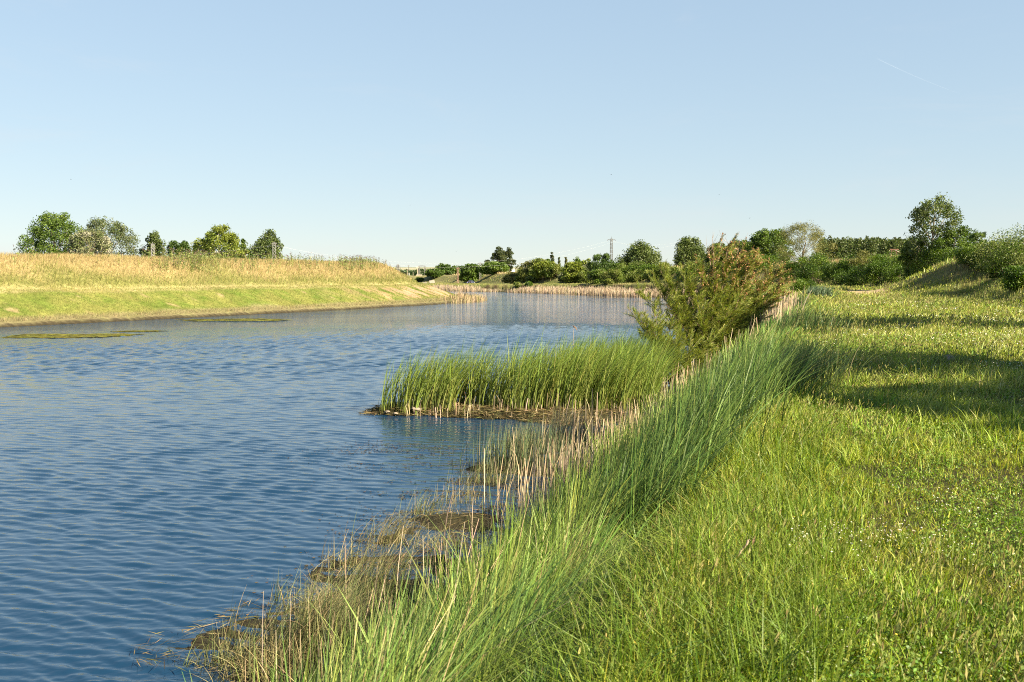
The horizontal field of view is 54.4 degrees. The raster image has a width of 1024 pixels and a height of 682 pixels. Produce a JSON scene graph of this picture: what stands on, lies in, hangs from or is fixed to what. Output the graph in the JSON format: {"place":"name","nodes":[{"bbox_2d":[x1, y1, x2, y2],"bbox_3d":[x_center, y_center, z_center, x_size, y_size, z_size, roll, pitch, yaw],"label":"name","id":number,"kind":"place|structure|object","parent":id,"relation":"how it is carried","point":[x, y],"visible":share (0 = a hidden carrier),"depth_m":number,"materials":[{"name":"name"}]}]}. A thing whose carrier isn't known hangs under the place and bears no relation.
{"place":"outdoors","nodes":[
{"label":"outdoors","id":0,"kind":"place"},
{"bbox_2d":[0,291,703,681],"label":"water","id":1,"kind":"structure","parent":0,"point":[162,485],"depth_m":21.52,"materials":[{"name":"blue liquid"}]},
{"bbox_2d":[3,333,138,337],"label":"pondweed mat","id":2,"kind":"object","parent":1,"relation":"on","point":[96,335],"visible":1,"depth_m":67.63,"materials":[{"name":"plant"}]},
{"bbox_2d":[174,318,288,321],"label":"pondweed mat","id":3,"kind":"object","parent":1,"relation":"on","point":[236,319],"visible":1,"depth_m":93.03,"materials":[{"name":"plant"}]},
{"bbox_2d":[218,430,544,621],"bbox_3d":[-2.316,2.772,19.028,6.699,0.001,16.457,0,4,0],"label":"floating scum","id":4,"kind":"object","parent":1,"relation":"on","point":[418,522],"visible":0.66,"depth_m":18.04,"materials":[{"name":"plant"}]},
{"bbox_2d":[440,290,487,304],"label":"bank end reeds","id":5,"kind":"object","parent":1,"relation":"on","point":[467,297],"visible":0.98,"depth_m":160.31,"materials":[{"name":"plant"}]},
{"bbox_2d":[400,393,621,417],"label":"cattail stubs","id":6,"kind":"object","parent":1,"relation":"on","point":[500,404],"visible":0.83,"depth_m":28.50,"materials":[{"name":"plant"}]},
{"bbox_2d":[422,282,697,302],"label":"dry reed belt","id":7,"kind":"object","parent":1,"relation":"on","point":[605,291],"visible":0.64,"depth_m":229.80,"materials":[{"name":"plant"}]},
{"bbox_2d":[0,257,1023,681],"bbox_3d":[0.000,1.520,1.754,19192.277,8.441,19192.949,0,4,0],"label":"ground","id":8,"kind":"structure","parent":0,"point":[198,301],"depth_m":84.05,"materials":[{"name":"plant"}]},
{"bbox_2d":[15,210,90,254],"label":"broadleaf tree","id":9,"kind":"object","parent":8,"relation":"on","point":[55,224],"visible":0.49,"depth_m":323.41,"materials":[{"name":"green plant"}]},
{"bbox_2d":[64,227,112,255],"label":"flowering tree","id":10,"kind":"object","parent":8,"relation":"on","point":[78,245],"visible":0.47,"depth_m":313.71,"materials":[{"name":"green plant"}]},
{"bbox_2d":[84,215,140,256],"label":"silver tree","id":11,"kind":"object","parent":8,"relation":"on","point":[120,231],"visible":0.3,"depth_m":341.81,"materials":[{"name":"green plant"}]},
{"bbox_2d":[139,230,167,256],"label":"poplar tree","id":12,"kind":"object","parent":8,"relation":"on","point":[155,239],"visible":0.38,"depth_m":337.78,"materials":[{"name":"green plant"}]},
{"bbox_2d":[166,240,182,256],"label":"poplar tree","id":13,"kind":"object","parent":8,"relation":"on","point":[174,244],"visible":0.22,"depth_m":388.15,"materials":[{"name":"green plant"}]},
{"bbox_2d":[12,243,394,272],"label":"thistles","id":14,"kind":"object","parent":8,"relation":"on","point":[362,262],"visible":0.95,"depth_m":122.92,"materials":[{"name":"plant"}]},
{"bbox_2d":[189,223,250,258],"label":"broadleaf tree","id":15,"kind":"object","parent":8,"relation":"on","point":[210,244],"visible":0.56,"depth_m":320.20,"materials":[{"name":"green plant"}]},
{"bbox_2d":[0,252,458,321],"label":"levee grass","id":16,"kind":"structure","parent":8,"relation":"on","point":[81,257],"depth_m":110.45,"materials":[{"name":"plant"}]},
{"bbox_2d":[191,612,283,675],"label":"sedge tussock","id":17,"kind":"object","parent":8,"relation":"on","point":[215,660],"visible":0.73,"depth_m":10.28,"materials":[{"name":"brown plant"}]},
{"bbox_2d":[222,590,252,641],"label":"sedge tussock","id":18,"kind":"object","parent":8,"relation":"on","point":[231,634],"visible":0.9,"depth_m":10.95,"materials":[{"name":"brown plant"}]},
{"bbox_2d":[180,623,351,681],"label":"sedge tussock","id":19,"kind":"object","parent":8,"relation":"on","point":[241,669],"visible":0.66,"depth_m":9.99,"materials":[{"name":"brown plant"}]},
{"bbox_2d":[248,229,283,259],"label":"poplar tree","id":20,"kind":"object","parent":8,"relation":"on","point":[267,239],"visible":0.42,"depth_m":326.88,"materials":[{"name":"green plant"}]},
{"bbox_2d":[223,613,330,681],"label":"sedge tussock","id":21,"kind":"object","parent":8,"relation":"on","point":[280,665],"visible":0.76,"depth_m":9.85,"materials":[{"name":"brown plant"}]},
{"bbox_2d":[230,593,349,648],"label":"sedge tussock","id":22,"kind":"object","parent":8,"relation":"on","point":[279,623],"visible":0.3,"depth_m":10.89,"materials":[{"name":"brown plant"}]},
{"bbox_2d":[257,572,381,618],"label":"sedge tussock","id":23,"kind":"object","parent":8,"relation":"on","point":[321,596],"visible":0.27,"depth_m":11.90,"materials":[{"name":"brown plant"}]},
{"bbox_2d":[242,547,408,672],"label":"sedge tussock","id":24,"kind":"object","parent":8,"relation":"on","point":[310,619],"visible":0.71,"depth_m":10.29,"materials":[{"name":"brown plant"}]},
{"bbox_2d":[313,528,392,572],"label":"sedge tussock","id":25,"kind":"object","parent":8,"relation":"on","point":[343,559],"visible":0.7,"depth_m":13.67,"materials":[{"name":"brown plant"}]},
{"bbox_2d":[316,570,413,631],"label":"sedge tussock","id":26,"kind":"object","parent":8,"relation":"on","point":[370,617],"visible":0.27,"depth_m":11.00,"materials":[{"name":"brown plant"}]},
{"bbox_2d":[314,537,457,600],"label":"sedge tussock","id":27,"kind":"object","parent":8,"relation":"on","point":[382,574],"visible":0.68,"depth_m":12.47,"materials":[{"name":"brown plant"}]},
{"bbox_2d":[131,395,662,681],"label":"reed litter","id":28,"kind":"object","parent":8,"relation":"on","point":[494,410],"visible":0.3,"depth_m":16.78,"materials":[{"name":"plant"}]},
{"bbox_2d":[341,497,484,552],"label":"sedge tussock","id":29,"kind":"object","parent":8,"relation":"on","point":[392,533],"visible":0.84,"depth_m":14.98,"materials":[{"name":"brown plant"}]},
{"bbox_2d":[424,267,444,277],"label":"broadleaf tree","id":30,"kind":"object","parent":8,"relation":"on","point":[434,272],"visible":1,"depth_m":531.13,"materials":[{"name":"green plant"}]},
{"bbox_2d":[394,482,475,519],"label":"sedge tussock","id":31,"kind":"object","parent":8,"relation":"on","point":[432,507],"visible":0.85,"depth_m":16.68,"materials":[{"name":"brown plant"}]},
{"bbox_2d":[435,263,452,274],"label":"broadleaf tree","id":32,"kind":"object","parent":8,"relation":"on","point":[447,268],"visible":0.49,"depth_m":556.18,"materials":[{"name":"green plant"}]},
{"bbox_2d":[405,526,495,552],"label":"sedge tussock","id":33,"kind":"object","parent":8,"relation":"on","point":[444,541],"visible":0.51,"depth_m":14.80,"materials":[{"name":"brown plant"}]},
{"bbox_2d":[436,475,496,505],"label":"sedge tussock","id":34,"kind":"object","parent":8,"relation":"on","point":[467,492],"visible":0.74,"depth_m":17.69,"materials":[{"name":"beige plant"}]},
{"bbox_2d":[459,263,483,281],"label":"broadleaf tree","id":35,"kind":"object","parent":8,"relation":"on","point":[469,272],"visible":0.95,"depth_m":469.75,"materials":[{"name":"green plant"}]},
{"bbox_2d":[348,481,598,661],"bbox_3d":[-0.408,2.092,7.571,2.047,2.348,1.438,0,4,0],"label":"reed grass clump","id":36,"kind":"object","parent":8,"relation":"on","point":[463,580],"visible":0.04,"depth_m":7.31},
{"bbox_2d":[446,456,522,485],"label":"sedge tussock","id":37,"kind":"object","parent":8,"relation":"on","point":[477,476],"visible":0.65,"depth_m":19.36,"materials":[{"name":"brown plant"}]},
{"bbox_2d":[477,260,509,274],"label":"broadleaf tree","id":38,"kind":"object","parent":8,"relation":"on","point":[489,267],"visible":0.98,"depth_m":446.85,"materials":[{"name":"green plant"}]},
{"bbox_2d":[484,246,510,263],"label":"pine tree","id":39,"kind":"object","parent":8,"relation":"on","point":[499,254],"visible":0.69,"depth_m":516.97,"materials":[{"name":"green plant"}]},
{"bbox_2d":[183,287,822,681],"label":"bank grass","id":40,"kind":"structure","parent":8,"relation":"on","point":[427,649],"depth_m":5.68,"materials":[{"name":"plant"}]},
{"bbox_2d":[501,247,515,270],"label":"pine tree","id":41,"kind":"object","parent":8,"relation":"on","point":[509,253],"visible":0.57,"depth_m":521.95,"materials":[{"name":"green plant"}]},
{"bbox_2d":[501,271,517,282],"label":"bush","id":42,"kind":"object","parent":8,"relation":"on","point":[509,277],"visible":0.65,"depth_m":350.36,"materials":[{"name":"green plant"}]},
{"bbox_2d":[440,415,585,475],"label":"rush clump","id":43,"kind":"object","parent":8,"relation":"on","point":[523,452],"visible":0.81,"depth_m":20.60,"materials":[{"name":"green plant"}]},
{"bbox_2d":[514,268,530,280],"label":"bush","id":44,"kind":"object","parent":8,"relation":"on","point":[521,275],"visible":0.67,"depth_m":341.65,"materials":[{"name":"green plant"}]},
{"bbox_2d":[428,487,627,597],"bbox_3d":[-0.013,2.105,8.164,1.891,2.061,1.753,-3,5,-43],"label":"reed grass clump","id":45,"kind":"object","parent":8,"relation":"on","point":[516,541],"visible":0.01,"depth_m":8.03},
{"bbox_2d":[245,285,811,681],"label":"dry stalks","id":46,"kind":"object","parent":8,"relation":"on","point":[782,304],"visible":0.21,"depth_m":17.12,"materials":[{"name":"plant"}]},
{"bbox_2d":[378,320,709,414],"bbox_3d":[1.190,0.639,31.297,10.308,2.913,8.844,0,4,0],"label":"cattail bed","id":47,"kind":"object","parent":8,"relation":"on","point":[588,374],"visible":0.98,"depth_m":29.01,"materials":[{"name":"green plant"}]},
{"bbox_2d":[531,260,556,277],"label":"broadleaf tree","id":48,"kind":"object","parent":8,"relation":"on","point":[537,270],"visible":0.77,"depth_m":326.79,"materials":[{"name":"green plant"}]},
{"bbox_2d":[543,264,562,277],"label":"bush","id":49,"kind":"object","parent":8,"relation":"on","point":[555,269],"visible":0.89,"depth_m":322.94,"materials":[{"name":"green plant"}]},
{"bbox_2d":[437,427,669,605],"bbox_3d":[0.418,2.044,8.913,2.239,2.574,1.656,-2,4,-24],"label":"reed grass clump","id":50,"kind":"object","parent":8,"relation":"on","point":[555,513],"visible":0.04,"depth_m":8.88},
{"bbox_2d":[560,261,585,283],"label":"broadleaf tree","id":51,"kind":"object","parent":8,"relation":"on","point":[567,276],"visible":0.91,"depth_m":297.56,"materials":[{"name":"green plant"}]},
{"bbox_2d":[484,415,662,559],"bbox_3d":[0.646,1.836,10.044,2.280,2.305,1.838,0,4,0],"label":"reed grass clump","id":52,"kind":"object","parent":8,"relation":"on","point":[579,482],"visible":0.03,"depth_m":10.07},
{"bbox_2d":[517,403,630,449],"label":"rush clump","id":53,"kind":"object","parent":8,"relation":"on","point":[583,429],"visible":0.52,"depth_m":23.67,"materials":[{"name":"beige plant"}]},
{"bbox_2d":[577,270,590,282],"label":"bush","id":54,"kind":"object","parent":8,"relation":"on","point":[581,277],"visible":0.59,"depth_m":294.28,"materials":[{"name":"green plant"}]},
{"bbox_2d":[252,290,927,681],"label":"tall grass","id":55,"kind":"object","parent":8,"relation":"on","point":[750,628],"visible":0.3,"depth_m":4.52,"materials":[{"name":"green plant"}]},
{"bbox_2d":[587,267,606,283],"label":"bush","id":56,"kind":"object","parent":8,"relation":"on","point":[592,276],"visible":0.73,"depth_m":237.37,"materials":[{"name":"green plant"}]},
{"bbox_2d":[586,253,615,275],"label":"broadleaf tree","id":57,"kind":"object","parent":8,"relation":"on","point":[604,264],"visible":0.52,"depth_m":282.95,"materials":[{"name":"green plant"}]},
{"bbox_2d":[599,269,625,283],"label":"bush","id":58,"kind":"object","parent":8,"relation":"on","point":[615,276],"visible":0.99,"depth_m":228.10,"materials":[{"name":"green plant"}]},
{"bbox_2d":[623,269,643,282],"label":"bush","id":59,"kind":"object","parent":8,"relation":"on","point":[632,277],"visible":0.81,"depth_m":262.36,"materials":[{"name":"green plant"}]},
{"bbox_2d":[620,261,647,272],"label":"bush","id":60,"kind":"object","parent":8,"relation":"on","point":[631,265],"visible":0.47,"depth_m":271.42,"materials":[{"name":"green plant"}]},
{"bbox_2d":[614,239,661,266],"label":"poplar tree","id":61,"kind":"object","parent":8,"relation":"on","point":[640,251],"visible":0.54,"depth_m":296.27,"materials":[{"name":"green plant"}]},
{"bbox_2d":[545,393,773,546],"bbox_3d":[1.155,1.349,8.097,1.720,1.883,1.844,4,5,45],"label":"reed grass clump","id":62,"kind":"object","parent":8,"relation":"on","point":[656,492],"visible":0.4,"depth_m":7.97,"materials":[{"name":"plant"}]},
{"bbox_2d":[652,262,679,274],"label":"bush","id":63,"kind":"object","parent":8,"relation":"on","point":[672,269],"visible":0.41,"depth_m":251.97,"materials":[{"name":"green plant"}]},
{"bbox_2d":[624,300,720,390],"bbox_3d":[5.343,0.268,32.505,3.574,3.356,1.934,2,4,23],"label":"tamarisk","id":64,"kind":"object","parent":8,"relation":"on","point":[658,327],"visible":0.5,"depth_m":32.41,"materials":[{"name":"green plant"}]},
{"bbox_2d":[545,344,819,514],"bbox_3d":[1.603,1.133,9.342,2.701,2.360,2.046,0,4,0],"label":"reed grass clump","id":65,"kind":"object","parent":8,"relation":"on","point":[716,426],"visible":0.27,"depth_m":9.08,"materials":[{"name":"plant"}]},
{"bbox_2d":[672,235,706,265],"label":"poplar tree","id":66,"kind":"object","parent":8,"relation":"on","point":[687,249],"visible":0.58,"depth_m":266.78,"materials":[{"name":"green plant"}]},
{"bbox_2d":[677,260,705,273],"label":"bush","id":67,"kind":"object","parent":8,"relation":"on","point":[692,265],"visible":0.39,"depth_m":235.82,"materials":[{"name":"green plant"}]},
{"bbox_2d":[588,330,825,480],"bbox_3d":[2.061,1.015,10.491,2.263,2.383,2.682,3,5,40],"label":"reed grass clump","id":68,"kind":"object","parent":8,"relation":"on","point":[719,392],"visible":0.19,"depth_m":10.24,"materials":[{"name":"plant"}]},
{"bbox_2d":[704,242,726,262],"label":"broadleaf tree","id":69,"kind":"object","parent":8,"relation":"on","point":[710,248],"visible":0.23,"depth_m":238.32,"materials":[{"name":"green plant"}]},
{"bbox_2d":[635,232,796,363],"bbox_3d":[7.624,-1.272,36.754,6.390,5.599,3.735,0,4,0],"label":"tamarisk","id":70,"kind":"object","parent":8,"relation":"on","point":[726,317],"visible":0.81,"depth_m":36.51,"materials":[{"name":"green plant"}]},
{"bbox_2d":[418,245,1023,303],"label":"bank grass","id":71,"kind":"structure","parent":8,"relation":"on","point":[954,267],"depth_m":77.58,"materials":[{"name":"plant"}]},
{"bbox_2d":[627,317,854,459],"bbox_3d":[2.505,0.844,11.704,2.280,2.304,2.542,3,5,40],"label":"reed grass clump","id":72,"kind":"object","parent":8,"relation":"on","point":[768,357],"visible":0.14,"depth_m":11.58,"materials":[{"name":"plant"}]},
{"bbox_2d":[668,318,846,418],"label":"reed grass clump","id":73,"kind":"object","parent":8,"relation":"on","point":[801,365],"visible":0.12,"depth_m":13.11,"materials":[{"name":"plant"}]},
{"bbox_2d":[747,253,781,268],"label":"bush","id":74,"kind":"object","parent":8,"relation":"on","point":[764,263],"visible":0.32,"depth_m":202.32,"materials":[{"name":"green plant"}]},
{"bbox_2d":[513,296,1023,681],"bbox_3d":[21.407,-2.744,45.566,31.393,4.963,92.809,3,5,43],"label":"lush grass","id":75,"kind":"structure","parent":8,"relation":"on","point":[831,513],"depth_m":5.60,"materials":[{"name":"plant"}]},
{"bbox_2d":[514,256,1023,681],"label":"meadow grass","id":76,"kind":"structure","parent":8,"relation":"on","point":[996,383],"depth_m":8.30,"materials":[{"name":"plant"}]},
{"bbox_2d":[742,228,795,262],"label":"broadleaf tree","id":77,"kind":"object","parent":8,"relation":"on","point":[763,237],"visible":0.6,"depth_m":216.86,"materials":[{"name":"green plant"}]},
{"bbox_2d":[562,335,1023,681],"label":"clover","id":78,"kind":"object","parent":8,"relation":"on","point":[969,679],"visible":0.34,"depth_m":5.76,"materials":[{"name":"green plant"}]},
{"bbox_2d":[727,347,861,397],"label":"rush clump","id":79,"kind":"object","parent":8,"relation":"on","point":[807,374],"visible":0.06,"depth_m":13.16,"materials":[{"name":"green plant"}]},
{"bbox_2d":[782,256,812,281],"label":"bush","id":80,"kind":"object","parent":8,"relation":"on","point":[789,265],"visible":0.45,"depth_m":170.34,"materials":[{"name":"green plant"}]},
{"bbox_2d":[718,302,877,357],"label":"rush clump","id":81,"kind":"object","parent":8,"relation":"on","point":[802,318],"visible":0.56,"depth_m":29.73,"materials":[{"name":"green plant"}]},
{"bbox_2d":[788,277,818,291],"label":"bush","id":82,"kind":"object","parent":8,"relation":"on","point":[801,284],"visible":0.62,"depth_m":96.23,"materials":[{"name":"green plant"}]},
{"bbox_2d":[771,220,837,275],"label":"olive tree","id":83,"kind":"object","parent":8,"relation":"on","point":[814,235],"visible":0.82,"depth_m":174.26,"materials":[{"name":"green plant"}]},
{"bbox_2d":[728,329,890,387],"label":"rush clump","id":84,"kind":"object","parent":8,"relation":"on","point":[826,366],"visible":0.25,"depth_m":15.42,"materials":[{"name":"green plant"}]},
{"bbox_2d":[793,250,837,283],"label":"bush","id":85,"kind":"object","parent":8,"relation":"on","point":[806,267],"visible":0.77,"depth_m":158.43,"materials":[{"name":"green plant"}]},
{"bbox_2d":[802,285,842,297],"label":"rush clump","id":86,"kind":"object","parent":8,"relation":"on","point":[822,290],"visible":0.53,"depth_m":74.67,"materials":[{"name":"green plant"}]},
{"bbox_2d":[817,259,851,284],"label":"bush","id":87,"kind":"object","parent":8,"relation":"on","point":[826,269],"visible":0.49,"depth_m":143.71,"materials":[{"name":"green plant"}]},
{"bbox_2d":[827,253,866,279],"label":"bush","id":88,"kind":"object","parent":8,"relation":"on","point":[844,263],"visible":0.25,"depth_m":142.66,"materials":[{"name":"green plant"}]},
{"bbox_2d":[832,263,881,285],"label":"bush","id":89,"kind":"object","parent":8,"relation":"on","point":[856,272],"visible":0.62,"depth_m":129.54,"materials":[{"name":"green plant"}]},
{"bbox_2d":[848,249,875,270],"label":"bush","id":90,"kind":"object","parent":8,"relation":"on","point":[856,260],"visible":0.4,"depth_m":140.21,"materials":[{"name":"green plant"}]},
{"bbox_2d":[818,235,919,261],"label":"poplar wood","id":91,"kind":"object","parent":8,"relation":"on","point":[844,247],"visible":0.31,"depth_m":390.41,"materials":[{"name":"green plant"}]},
{"bbox_2d":[861,259,899,283],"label":"bush","id":92,"kind":"object","parent":8,"relation":"on","point":[876,267],"visible":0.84,"depth_m":119.64,"materials":[{"name":"green plant"}]},
{"bbox_2d":[864,250,901,266],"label":"bush","id":93,"kind":"object","parent":8,"relation":"on","point":[878,257],"visible":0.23,"depth_m":127.25,"materials":[{"name":"green plant"}]},
{"bbox_2d":[880,263,909,284],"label":"bush","id":94,"kind":"object","parent":8,"relation":"on","point":[894,270],"visible":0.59,"depth_m":110.08,"materials":[{"name":"green plant"}]},
{"bbox_2d":[789,298,1023,675],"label":"meadow daisies","id":95,"kind":"object","parent":8,"relation":"on","point":[906,374],"visible":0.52,"depth_m":18.57,"materials":[{"name":"white plant"}]},
{"bbox_2d":[896,236,929,280],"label":"broadleaf tree","id":96,"kind":"object","parent":8,"relation":"on","point":[904,257],"visible":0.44,"depth_m":102.46,"materials":[{"name":"green plant"}]},
{"bbox_2d":[905,244,950,274],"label":"bush","id":97,"kind":"object","parent":8,"relation":"on","point":[936,252],"visible":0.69,"depth_m":97.89,"materials":[{"name":"green plant"}]},
{"bbox_2d":[903,192,964,262],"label":"poplar tree","id":98,"kind":"object","parent":8,"relation":"on","point":[922,215],"visible":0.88,"depth_m":98.85,"materials":[{"name":"green plant"}]},
{"bbox_2d":[932,246,962,264],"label":"bush","id":99,"kind":"object","parent":8,"relation":"on","point":[945,255],"visible":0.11,"depth_m":89.87,"materials":[{"name":"green plant"}]},
{"bbox_2d":[917,351,984,368],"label":"grass tuft","id":100,"kind":"object","parent":8,"relation":"on","point":[952,359],"visible":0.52,"depth_m":18.32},
{"bbox_2d":[929,225,976,261],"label":"broadleaf tree","id":101,"kind":"object","parent":8,"relation":"on","point":[960,241],"visible":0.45,"depth_m":97.78,"materials":[{"name":"green plant"}]},
{"bbox_2d":[951,239,993,264],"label":"bush","id":102,"kind":"object","parent":8,"relation":"on","point":[962,252],"visible":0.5,"depth_m":78.00,"materials":[{"name":"green plant"}]},
{"bbox_2d":[963,229,987,247],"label":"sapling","id":103,"kind":"object","parent":8,"relation":"on","point":[976,235],"visible":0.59,"depth_m":83.48,"materials":[{"name":"green plant"}]},
{"bbox_2d":[969,238,1010,268],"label":"bush","id":104,"kind":"object","parent":8,"relation":"on","point":[982,247],"visible":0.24,"depth_m":76.19,"materials":[{"name":"green plant"}]},
{"bbox_2d":[964,224,1023,273],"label":"bush","id":105,"kind":"object","parent":8,"relation":"on","point":[1016,256],"visible":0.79,"depth_m":70.42,"materials":[{"name":"green plant"}]},
{"bbox_2d":[998,264,1023,291],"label":"bush","id":106,"kind":"object","parent":8,"relation":"on","point":[1013,279],"visible":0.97,"depth_m":61.38,"materials":[{"name":"green plant"}]},
{"bbox_2d":[0,0,1023,266],"label":"sky","id":107,"kind":"structure","parent":0,"point":[427,133],"materials":[{"name":"blue"}]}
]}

